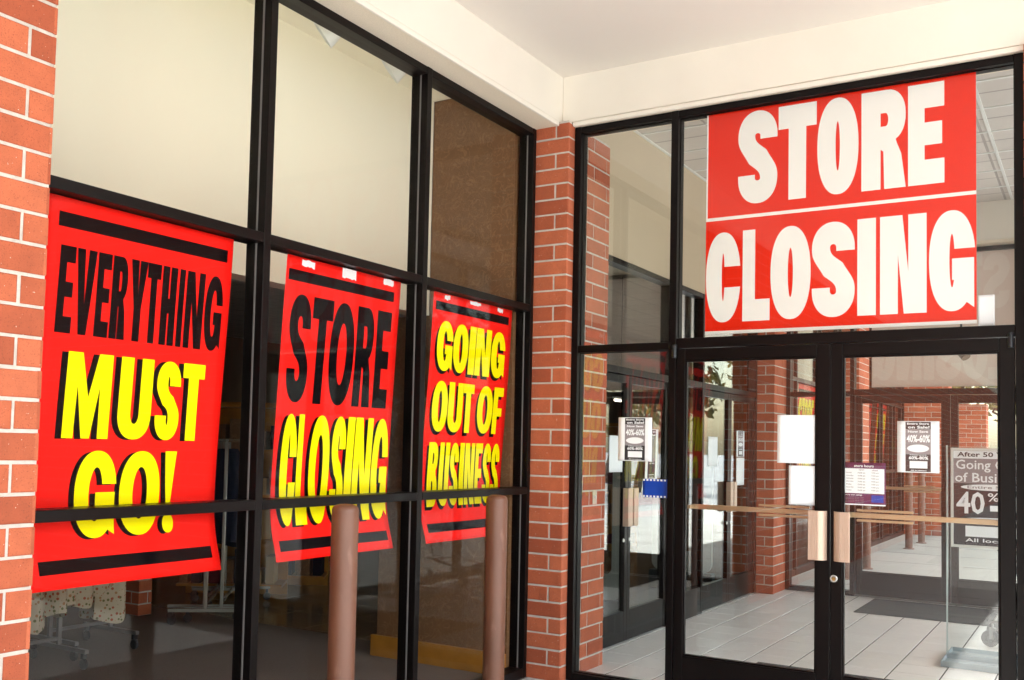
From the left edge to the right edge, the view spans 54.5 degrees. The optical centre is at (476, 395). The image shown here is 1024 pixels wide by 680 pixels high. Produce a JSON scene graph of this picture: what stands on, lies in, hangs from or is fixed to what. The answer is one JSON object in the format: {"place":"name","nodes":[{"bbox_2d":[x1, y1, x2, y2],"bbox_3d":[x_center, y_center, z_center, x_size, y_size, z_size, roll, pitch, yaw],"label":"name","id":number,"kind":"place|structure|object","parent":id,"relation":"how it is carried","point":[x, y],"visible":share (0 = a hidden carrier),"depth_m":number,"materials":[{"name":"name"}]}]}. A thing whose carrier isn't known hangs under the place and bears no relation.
{"place":"outdoors","nodes":[
{"label":"outdoors","id":0,"kind":"place"},
{"bbox_2d":[28,606,523,679],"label":"carpet","id":1,"kind":"object","parent":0,"point":[198,647],"depth_m":7.01,"materials":[{"name":"grey carpet"}]},
{"bbox_2d":[29,617,88,669],"bbox_3d":[-3.069,1.001,6.194,0.612,1.530,1.136,-1,-3,32],"label":"garment rack","id":2,"kind":"object","parent":1,"relation":"on","point":[83,662],"visible":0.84,"depth_m":6.59,"materials":[{"name":"metal"}]},
{"bbox_2d":[29,592,44,634],"bbox_3d":[-2.913,0.881,6.416,0.221,1.258,0.445,3,-4,-37],"label":"floral garment","id":3,"kind":"object","parent":2,"relation":"hanging from","point":[37,618],"visible":0.06,"depth_m":6.24,"materials":[{"name":"fabric"}]},
{"bbox_2d":[44,589,67,617],"bbox_3d":[-2.833,0.858,6.505,0.451,1.198,0.213,1,-3,14],"label":"floral garment","id":4,"kind":"object","parent":2,"relation":"hanging from","point":[55,603],"visible":0.04,"depth_m":6.35,"materials":[{"name":"fabric"}]},
{"bbox_2d":[67,588,75,607],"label":"floral garment","id":5,"kind":"object","parent":2,"relation":"hanging from","point":[71,598],"visible":0.03,"depth_m":6.45,"materials":[{"name":"fabric"}]},
{"bbox_2d":[30,616,138,660],"bbox_3d":[-2.808,1.054,7.116,0.612,1.530,0.536,-1,-3,32],"label":"garment rack","id":6,"kind":"object","parent":1,"relation":"on","point":[73,656],"visible":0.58,"depth_m":7.12,"materials":[{"name":"metal"}]},
{"bbox_2d":[74,585,93,608],"bbox_3d":[-2.842,0.881,6.975,0.343,1.198,0.232,-1,-3,32],"label":"floral garment","id":7,"kind":"object","parent":6,"relation":"hanging from","point":[84,597],"visible":0.04,"depth_m":6.87,"materials":[{"name":"fabric"}]},
{"bbox_2d":[93,583,110,596],"bbox_3d":[-2.768,0.859,7.104,0.336,1.137,0.230,2,-3,-14],"label":"floral garment","id":8,"kind":"object","parent":6,"relation":"hanging from","point":[100,589],"visible":0.02,"depth_m":7.00,"materials":[{"name":"fabric"}]},
{"bbox_2d":[79,581,125,623],"bbox_3d":[-2.697,0.966,7.204,0.346,1.338,0.236,-1,-3,32],"label":"floral garment","id":9,"kind":"object","parent":6,"relation":"hanging from","point":[108,606],"visible":0.12,"depth_m":7.09,"materials":[{"name":"fabric"}]},
{"bbox_2d":[125,578,151,615],"bbox_3d":[-3.100,-0.147,8.832,0.683,4.110,0.143,-1,-3,32],"label":"brick pilaster","id":10,"kind":"object","parent":1,"relation":"on","point":[138,596],"visible":0.06,"depth_m":8.55,"materials":[{"name":"red brick"}]},
{"bbox_2d":[35,0,536,679],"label":"shop window","id":11,"kind":"structure","parent":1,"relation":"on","point":[261,242],"depth_m":5.25,"materials":[{"name":"clear glass"}]},
{"bbox_2d":[31,193,233,592],"bbox_3d":[-1.379,0.011,4.046,0.068,1.472,0.925,-1,-3,32],"label":"sale poster","id":12,"kind":"object","parent":11,"relation":"attached to","point":[136,308],"visible":0.95,"depth_m":4.00,"materials":[{"name":"red paper"}]},
{"bbox_2d":[270,254,400,562],"bbox_3d":[-0.705,0.081,5.116,0.071,1.471,0.912,-1,-3,32],"label":"sale poster","id":13,"kind":"object","parent":11,"relation":"attached to","point":[332,430],"visible":0.91,"depth_m":5.06,"materials":[{"name":"red paper"}]},
{"bbox_2d":[421,291,511,543],"bbox_3d":[-0.049,0.149,6.159,0.071,1.470,0.913,-1,-3,32],"label":"sale poster","id":14,"kind":"object","parent":11,"relation":"attached to","point":[465,410],"visible":0.94,"depth_m":6.11,"materials":[{"name":"red paper"}]},
{"bbox_2d":[370,99,519,673],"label":"brown wall","id":15,"kind":"structure","parent":1,"relation":"on","point":[474,226],"depth_m":6.87,"materials":[{"name":"paper"}]},
{"bbox_2d":[151,502,902,639],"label":"store floor","id":16,"kind":"structure","parent":0,"point":[303,607],"depth_m":9.99,"materials":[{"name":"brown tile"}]},
{"bbox_2d":[167,572,233,618],"bbox_3d":[-2.350,1.160,8.991,0.612,1.530,1.236,2,-3,-7],"label":"garment rack","id":17,"kind":"object","parent":16,"relation":"on","point":[214,589],"visible":0.17,"depth_m":8.36,"materials":[{"name":"silver metal"}]},
{"bbox_2d":[167,439,234,624],"bbox_3d":[-2.283,1.150,8.778,0.612,1.530,1.236,2,-3,-7],"label":"garment rack","id":18,"kind":"object","parent":16,"relation":"on","point":[171,619],"visible":0.55,"depth_m":8.15,"materials":[{"name":"silver metal"}]},
{"bbox_2d":[214,440,238,546],"bbox_3d":[-2.255,0.846,8.581,0.460,0.937,0.199,2,-3,-7],"label":"dark garment","id":19,"kind":"object","parent":18,"relation":"hanging from","point":[231,517],"visible":0.35,"depth_m":8.52,"materials":[{"name":"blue fabric"}]},
{"bbox_2d":[218,439,238,475],"bbox_3d":[-2.261,0.824,8.644,0.460,0.888,0.218,2,-3,-7],"label":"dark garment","id":20,"kind":"object","parent":18,"relation":"hanging from","point":[234,459],"visible":0.12,"depth_m":8.68,"materials":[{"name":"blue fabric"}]},
{"bbox_2d":[220,440,238,468],"bbox_3d":[-2.273,0.803,8.737,0.459,0.837,0.226,1,-3,-3],"label":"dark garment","id":21,"kind":"object","parent":18,"relation":"hanging from","point":[235,456],"visible":0.08,"depth_m":8.78,"materials":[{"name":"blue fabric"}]},
{"bbox_2d":[183,439,270,622],"bbox_3d":[-2.183,1.159,8.899,0.612,1.530,1.236,2,-3,-7],"label":"garment rack","id":22,"kind":"object","parent":16,"relation":"on","point":[187,617],"visible":0.49,"depth_m":8.29,"materials":[{"name":"silver metal"}]},
{"bbox_2d":[176,402,287,593],"bbox_3d":[-2.354,1.011,9.720,1.000,1.900,0.400,1,-3,-2],"label":"display shelf","id":23,"kind":"object","parent":16,"relation":"on","point":[273,575],"visible":0.26,"depth_m":9.59,"materials":[{"name":"black wood"}]},
{"bbox_2d":[288,556,328,585],"bbox_3d":[-2.051,1.052,10.390,1.000,1.900,0.400,1,-3,-2],"label":"display shelf","id":24,"kind":"object","parent":16,"relation":"on","point":[312,571],"visible":0.09,"depth_m":10.20,"materials":[{"name":"orange wood"}]},
{"bbox_2d":[221,99,887,513],"bbox_3d":[-4.883,-0.066,13.249,15.680,4.300,37.000,-1,-3,32],"label":"store room","id":25,"kind":"object","parent":16,"relation":"on","point":[633,303],"visible":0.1,"depth_m":24.58,"materials":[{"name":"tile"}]},
{"bbox_2d":[47,0,450,314],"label":"display bulkhead","id":26,"kind":"object","parent":25,"relation":"attached to","point":[152,100],"visible":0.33,"depth_m":5.44,"materials":[{"name":"beige paint"}]},
{"bbox_2d":[313,22,340,47],"bbox_3d":[-0.815,-2.060,5.471,0.206,0.277,0.178,-1,-3,32],"label":"track light","id":27,"kind":"object","parent":26,"relation":"attached to","point":[331,39],"visible":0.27,"depth_m":5.44,"materials":[{"name":"white metal"}]},
{"bbox_2d":[381,60,405,83],"bbox_3d":[-0.489,-2.026,5.990,0.206,0.277,0.178,-1,-3,32],"label":"track light","id":28,"kind":"object","parent":26,"relation":"attached to","point":[397,75],"visible":0.28,"depth_m":5.96,"materials":[{"name":"white metal"}]},
{"bbox_2d":[612,277,622,401],"bbox_3d":[2.239,-0.855,15.275,0.060,1.923,0.510,-1,-3,32],"label":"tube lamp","id":29,"kind":"object","parent":25,"relation":"hanging from","point":[617,398],"visible":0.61,"depth_m":15.25,"materials":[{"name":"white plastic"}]},
{"bbox_2d":[692,299,812,386],"bbox_3d":[5.329,-0.935,15.556,0.836,1.858,8.840,-1,-3,32],"label":"display bulkhead","id":30,"kind":"object","parent":25,"relation":"attached to","point":[805,366],"depth_m":15.99,"materials":[{"name":"beige paint"}]},
{"bbox_2d":[603,437,619,614],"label":"security gate","id":31,"kind":"structure","parent":16,"relation":"on","point":[610,589],"depth_m":8.66,"materials":[{"name":"grey plastic"}]},
{"bbox_2d":[603,423,637,552],"bbox_3d":[1.841,1.354,14.607,1.000,1.900,0.400,0,-3,21],"label":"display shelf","id":32,"kind":"object","parent":16,"relation":"on","point":[611,428],"visible":0.11,"depth_m":14.61,"materials":[{"name":"wood"}]},
{"bbox_2d":[649,441,714,587],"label":"security gate","id":33,"kind":"structure","parent":16,"relation":"on","point":[708,528],"depth_m":10.71,"materials":[{"name":"grey plastic"}]},
{"bbox_2d":[687,333,744,579],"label":"brown wall","id":34,"kind":"structure","parent":16,"relation":"on","point":[729,374],"depth_m":11.61,"materials":[{"name":"brown paint"}]},
{"bbox_2d":[792,329,841,575],"bbox_3d":[4.318,0.443,13.029,0.113,3.668,3.796,-1,-3,32],"label":"shop window","id":35,"kind":"structure","parent":16,"relation":"on","point":[801,568],"depth_m":12.49,"materials":[{"name":"clear glass"}]},
{"bbox_2d":[797,383,814,465],"bbox_3d":[4.353,0.605,13.164,0.068,1.470,0.912,-1,-3,32],"label":"sale poster","id":36,"kind":"object","parent":35,"relation":"attached to","point":[806,405],"visible":0.22,"depth_m":13.15,"materials":[{"name":"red paper"}]},
{"bbox_2d":[822,328,868,462],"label":"brick pier","id":37,"kind":"structure","parent":16,"relation":"on","point":[862,380],"depth_m":14.71,"materials":[{"name":"red brick"}]},
{"bbox_2d":[869,328,903,545],"bbox_3d":[6.990,0.719,17.279,0.113,3.668,4.770,-1,-3,32],"label":"shop window","id":38,"kind":"structure","parent":16,"relation":"on","point":[893,533],"depth_m":18.39,"materials":[{"name":"clear glass"}]},
{"bbox_2d":[869,403,871,441],"bbox_3d":[6.442,0.821,16.486,0.068,1.470,0.912,-1,-3,32],"label":"sale poster","id":39,"kind":"object","parent":38,"relation":"attached to","point":[870,406],"visible":0.03,"depth_m":16.82,"materials":[{"name":"red paper"}]},
{"bbox_2d":[873,403,886,462],"bbox_3d":[7.183,0.897,17.664,0.068,1.470,0.913,-1,-3,32],"label":"sale poster","id":40,"kind":"object","parent":38,"relation":"attached to","point":[884,416],"visible":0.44,"depth_m":17.62,"materials":[{"name":"red paper"}]},
{"bbox_2d":[522,534,1016,679],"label":"pavement","id":41,"kind":"structure","parent":0,"point":[974,562],"depth_m":14.27,"materials":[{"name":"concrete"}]},
{"bbox_2d":[0,0,58,679],"bbox_3d":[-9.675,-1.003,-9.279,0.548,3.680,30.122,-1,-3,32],"label":"brick pier","id":42,"kind":"structure","parent":41,"relation":"on","point":[28,34],"depth_m":3.24,"materials":[{"name":"red brick"}]},
{"bbox_2d":[315,0,1023,246],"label":"porch canopy","id":43,"kind":"object","parent":42,"relation":"on","point":[538,64],"visible":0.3,"depth_m":5.83,"materials":[{"name":"beige paint"}]},
{"bbox_2d":[327,504,358,679],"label":"bollard","id":44,"kind":"object","parent":41,"relation":"on","point":[343,592],"visible":1,"depth_m":4.07,"materials":[{"name":"brown metal"}]},
{"bbox_2d":[482,495,507,679],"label":"bollard","id":45,"kind":"object","parent":41,"relation":"on","point":[495,588],"visible":1,"depth_m":5.13,"materials":[{"name":"brown metal"}]},
{"bbox_2d":[524,120,609,679],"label":"brick pillar","id":46,"kind":"structure","parent":41,"relation":"on","point":[550,438],"depth_m":6.63,"materials":[{"name":"red brick"}]},
{"bbox_2d":[592,490,596,503],"bbox_3d":[0.824,0.709,6.883,0.013,0.096,0.066,-1,-3,32],"label":"switch plate","id":47,"kind":"object","parent":46,"relation":"attached to","point":[594,497],"visible":1,"depth_m":6.88,"materials":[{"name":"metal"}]},
{"bbox_2d":[566,53,1023,679],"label":"entrance front","id":48,"kind":"object","parent":41,"relation":"on","point":[828,527],"visible":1,"depth_m":5.72,"materials":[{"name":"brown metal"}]},
{"bbox_2d":[618,417,651,461],"bbox_3d":[1.018,0.283,6.376,0.232,0.280,0.002,-1,-3,32],"label":"sale flyer","id":49,"kind":"object","parent":48,"relation":"attached to","point":[634,438],"visible":1,"depth_m":6.37,"materials":[{"name":"white paper"}]},
{"bbox_2d":[643,479,666,497],"bbox_3d":[1.136,0.590,6.282,0.180,0.117,0.001,-1,-3,32],"label":"blue sign","id":50,"kind":"object","parent":48,"relation":"attached to","point":[655,488],"visible":1,"depth_m":6.28,"materials":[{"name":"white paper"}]},
{"bbox_2d":[672,344,830,679],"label":"door","id":51,"kind":"structure","parent":48,"relation":"in","point":[685,666],"depth_m":5.88,"materials":[{"name":"brown metal"}]},
{"bbox_2d":[777,415,814,463],"bbox_3d":[1.876,0.258,5.816,0.222,0.282,0.001,-1,-3,32],"label":"white paper","id":52,"kind":"object","parent":48,"relation":"attached to","point":[795,438],"visible":1,"depth_m":5.82,"materials":[{"name":"white paper"}]},
{"bbox_2d":[789,465,814,504],"bbox_3d":[1.899,0.526,5.785,0.154,0.227,0.001,-1,-3,32],"label":"white paper","id":53,"kind":"object","parent":48,"relation":"attached to","point":[801,485],"visible":1,"depth_m":5.79,"materials":[{"name":"white paper"}]},
{"bbox_2d":[705,72,976,334],"bbox_3d":[2.081,-1.082,5.812,1.518,1.402,0.004,-1,-3,32],"label":"store closing banner","id":54,"kind":"object","parent":48,"relation":"attached to","point":[853,210],"visible":1,"depth_m":5.77,"materials":[{"name":"red"}]},
{"bbox_2d":[845,462,885,505],"bbox_3d":[2.195,0.502,5.609,0.220,0.241,0.002,-1,-3,32],"label":"store hours sign","id":55,"kind":"object","parent":48,"relation":"attached to","point":[865,483],"visible":1,"depth_m":5.61,"materials":[{"name":"white paper"}]},
{"bbox_2d":[897,421,938,472],"bbox_3d":[2.435,0.285,5.473,0.215,0.284,0.002,-1,-3,32],"label":"sale flyer","id":56,"kind":"object","parent":48,"relation":"attached to","point":[917,446],"visible":1,"depth_m":5.47,"materials":[{"name":"white paper"}]},
{"bbox_2d":[830,332,1016,679],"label":"door","id":57,"kind":"structure","parent":48,"relation":"in","point":[1004,348],"depth_m":5.42,"materials":[{"name":"brown metal"}]},
{"bbox_2d":[978,294,994,325],"bbox_3d":[2.749,-0.455,5.349,0.080,0.172,0.001,-1,-3,32],"label":"white card","id":58,"kind":"object","parent":48,"relation":"attached to","point":[986,310],"visible":1,"depth_m":5.35,"materials":[{"name":"paper"}]},
{"bbox_2d":[845,504,849,579],"bbox_3d":[4.489,1.603,12.098,0.170,1.263,0.170,-1,-3,32],"label":"bollard","id":59,"kind":"object","parent":41,"relation":"on","point":[847,508],"visible":0.08,"depth_m":12.02,"materials":[{"name":"brown metal"}]},
{"bbox_2d":[863,505,872,569],"bbox_3d":[5.191,1.676,13.213,0.170,1.263,0.170,-1,-3,32],"label":"bollard","id":60,"kind":"object","parent":41,"relation":"on","point":[866,545],"visible":0.39,"depth_m":13.15,"materials":[{"name":"brown metal"}]},
{"bbox_2d":[903,472,913,548],"bbox_3d":[7.034,1.867,16.145,0.170,1.263,0.170,-1,-3,32],"label":"bollard","id":61,"kind":"object","parent":41,"relation":"on","point":[908,507],"visible":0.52,"depth_m":16.10,"materials":[{"name":"brown metal"}]},
{"bbox_2d":[888,386,951,535],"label":"brick wall","id":62,"kind":"structure","parent":41,"relation":"on","point":[922,411],"depth_m":19.05,"materials":[{"name":"red brick"}]},
{"bbox_2d":[916,473,926,543],"bbox_3d":[7.740,1.940,17.268,0.170,1.263,0.170,-1,-3,32],"label":"bollard","id":63,"kind":"object","parent":41,"relation":"on","point":[921,511],"visible":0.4,"depth_m":17.22,"materials":[{"name":"brown metal"}]},
{"bbox_2d":[875,539,996,569],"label":"pavement joints","id":64,"kind":"object","parent":41,"relation":"on","point":[939,555],"visible":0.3,"depth_m":14.89,"materials":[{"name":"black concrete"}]},
{"bbox_2d":[959,404,987,447],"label":"brick wall","id":65,"kind":"structure","parent":41,"relation":"on","point":[973,425],"depth_m":22.38,"materials":[{"name":"red brick"}]},
{"bbox_2d":[1023,44,1023,92],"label":"brick wall","id":66,"kind":"structure","parent":41,"relation":"on","point":[1023,68],"depth_m":5.20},
{"bbox_2d":[587,590,998,679],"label":"vestibule floor","id":67,"kind":"structure","parent":0,"point":[777,628],"depth_m":8.01,"materials":[{"name":"tile"}]},
{"bbox_2d":[602,254,757,647],"bbox_3d":[1.877,0.517,8.990,0.130,3.000,4.300,-1,-3,32],"label":"entrance","id":68,"kind":"object","parent":67,"relation":"on","point":[625,621],"visible":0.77,"depth_m":9.19,"materials":[{"name":"brown metal"}]},
{"bbox_2d":[609,435,622,471],"bbox_3d":[1.089,0.458,7.741,0.001,0.285,0.255,-1,-3,32],"label":"white paper","id":69,"kind":"object","parent":68,"relation":"attached to","point":[615,465],"visible":0.76,"depth_m":7.71,"materials":[{"name":"white paper"}]},
{"bbox_2d":[602,372,632,647],"bbox_3d":[0.984,0.867,7.530,0.095,2.088,0.824,-1,-3,32],"label":"door","id":70,"kind":"structure","parent":68,"relation":"in","point":[614,624],"depth_m":7.81,"materials":[{"name":"brown metal"}]},
{"bbox_2d":[626,376,667,639],"bbox_3d":[1.426,0.913,8.232,0.095,2.088,0.829,-1,-3,32],"label":"door","id":71,"kind":"structure","parent":68,"relation":"in","point":[642,618],"depth_m":8.37,"materials":[{"name":"brown metal"}]},
{"bbox_2d":[596,131,706,293],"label":"vestibule wall","id":72,"kind":"structure","parent":68,"relation":"on","point":[639,202],"depth_m":8.29,"materials":[{"name":"beige paint"}]},
{"bbox_2d":[634,70,1013,202],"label":"vestibule ceiling","id":73,"kind":"structure","parent":72,"relation":"attached to","point":[994,139],"depth_m":8.16,"materials":[{"name":"paint"}]},
{"bbox_2d":[958,324,970,360],"bbox_3d":[4.871,-1.147,9.929,0.127,1.608,0.120,-1,-3,32],"label":"flood lamp","id":74,"kind":"object","parent":73,"relation":"hanging from","point":[964,357],"visible":0.14,"depth_m":9.87,"materials":[{"name":"plastic"}]},
{"bbox_2d":[645,429,657,478],"bbox_3d":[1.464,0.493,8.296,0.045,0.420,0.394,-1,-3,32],"label":"sale flyer","id":75,"kind":"object","parent":68,"relation":"attached to","point":[650,470],"visible":0.77,"depth_m":8.36,"materials":[{"name":"white paper"}]},
{"bbox_2d":[708,437,717,465],"bbox_3d":[2.306,0.551,9.677,0.001,0.288,0.272,-1,-3,32],"label":"white paper","id":76,"kind":"object","parent":68,"relation":"attached to","point":[712,449],"visible":1,"depth_m":9.67,"materials":[{"name":"white paper"}]},
{"bbox_2d":[702,389,733,610],"bbox_3d":[2.337,1.007,9.682,0.095,2.088,0.824,-1,-3,32],"label":"door","id":77,"kind":"structure","parent":68,"relation":"in","point":[714,593],"depth_m":9.96,"materials":[{"name":"brown metal"}]},
{"bbox_2d":[736,457,743,484],"bbox_3d":[2.766,0.799,10.406,0.001,0.290,0.270,-1,-3,32],"label":"white paper","id":78,"kind":"object","parent":68,"relation":"attached to","point":[739,471],"visible":0.98,"depth_m":10.40,"materials":[{"name":"white paper"}]},
{"bbox_2d":[736,431,744,456],"bbox_3d":[2.773,0.511,10.420,0.002,0.273,0.270,-1,-3,32],"label":"sale flyer","id":79,"kind":"object","parent":68,"relation":"attached to","point":[740,445],"visible":1,"depth_m":10.41,"materials":[{"name":"white paper"}]},
{"bbox_2d":[728,394,753,600],"bbox_3d":[2.778,1.053,10.384,0.095,2.088,0.829,-1,-3,32],"label":"door","id":80,"kind":"structure","parent":68,"relation":"in","point":[739,584],"depth_m":10.62,"materials":[{"name":"brown metal"}]},
{"bbox_2d":[742,331,786,593],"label":"brick pillar","id":81,"kind":"structure","parent":67,"relation":"on","point":[771,486],"depth_m":10.76,"materials":[{"name":"red brick"}]},
{"bbox_2d":[785,244,1015,609],"bbox_3d":[4.620,0.318,10.455,2.647,3.668,0.157,-1,-3,32],"label":"entrance front","id":82,"kind":"object","parent":67,"relation":"on","point":[932,589],"visible":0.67,"depth_m":10.38,"materials":[{"name":"brown metal"}]},
{"bbox_2d":[855,395,950,602],"bbox_3d":[4.487,1.058,10.490,0.952,2.161,0.157,-1,-3,32],"label":"door","id":83,"kind":"structure","parent":82,"relation":"in","point":[893,585],"depth_m":10.38,"materials":[{"name":"brown metal"}]},
{"bbox_2d":[872,249,1015,386],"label":"wall","id":84,"kind":"structure","parent":82,"relation":"attached to","point":[995,272],"depth_m":10.20,"materials":[{"name":"beige paint"}]},
{"bbox_2d":[951,395,1015,606],"bbox_3d":[5.262,1.063,10.014,0.858,2.136,0.044,-1,-3,32],"label":"door","id":85,"kind":"structure","parent":82,"relation":"in","point":[963,591],"depth_m":10.13,"materials":[{"name":"brown metal"}]},
{"bbox_2d":[854,598,997,625],"bbox_3d":[4.579,2.102,9.554,1.600,0.012,1.070,-1,-3,32],"label":"door mat","id":86,"kind":"object","parent":67,"relation":"on","point":[937,612],"depth_m":9.59,"materials":[{"name":"grey carpet"}]},
{"bbox_2d":[941,445,1016,673],"bbox_3d":[3.792,1.175,7.305,0.612,1.600,0.630,-1,-3,32],"label":"poster stand","id":87,"kind":"object","parent":67,"relation":"on","point":[974,482],"visible":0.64,"depth_m":7.37,"materials":[{"name":"metal"}]},
{"bbox_2d":[757,662,889,679],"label":"door mat","id":88,"kind":"object","parent":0,"point":[813,670],"depth_m":6.92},
{"bbox_2d":[952,386,982,403],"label":"deciduous tree","id":89,"kind":"object","parent":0,"point":[971,387],"visible":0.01,"depth_m":48.55,"materials":[{"name":"green plant"}]},
{"bbox_2d":[952,386,1015,421],"bbox_3d":[20.244,0.673,34.979,6.154,6.479,6.482,3,-3,-28],"label":"deciduous tree","id":90,"kind":"object","parent":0,"point":[993,407],"visible":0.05,"depth_m":35.84,"materials":[{"name":"green plant"}]},
{"bbox_2d":[970,386,997,448],"label":"sky","id":91,"kind":"structure","parent":0,"point":[992,425],"materials":[{"name":"white"}]}
]}

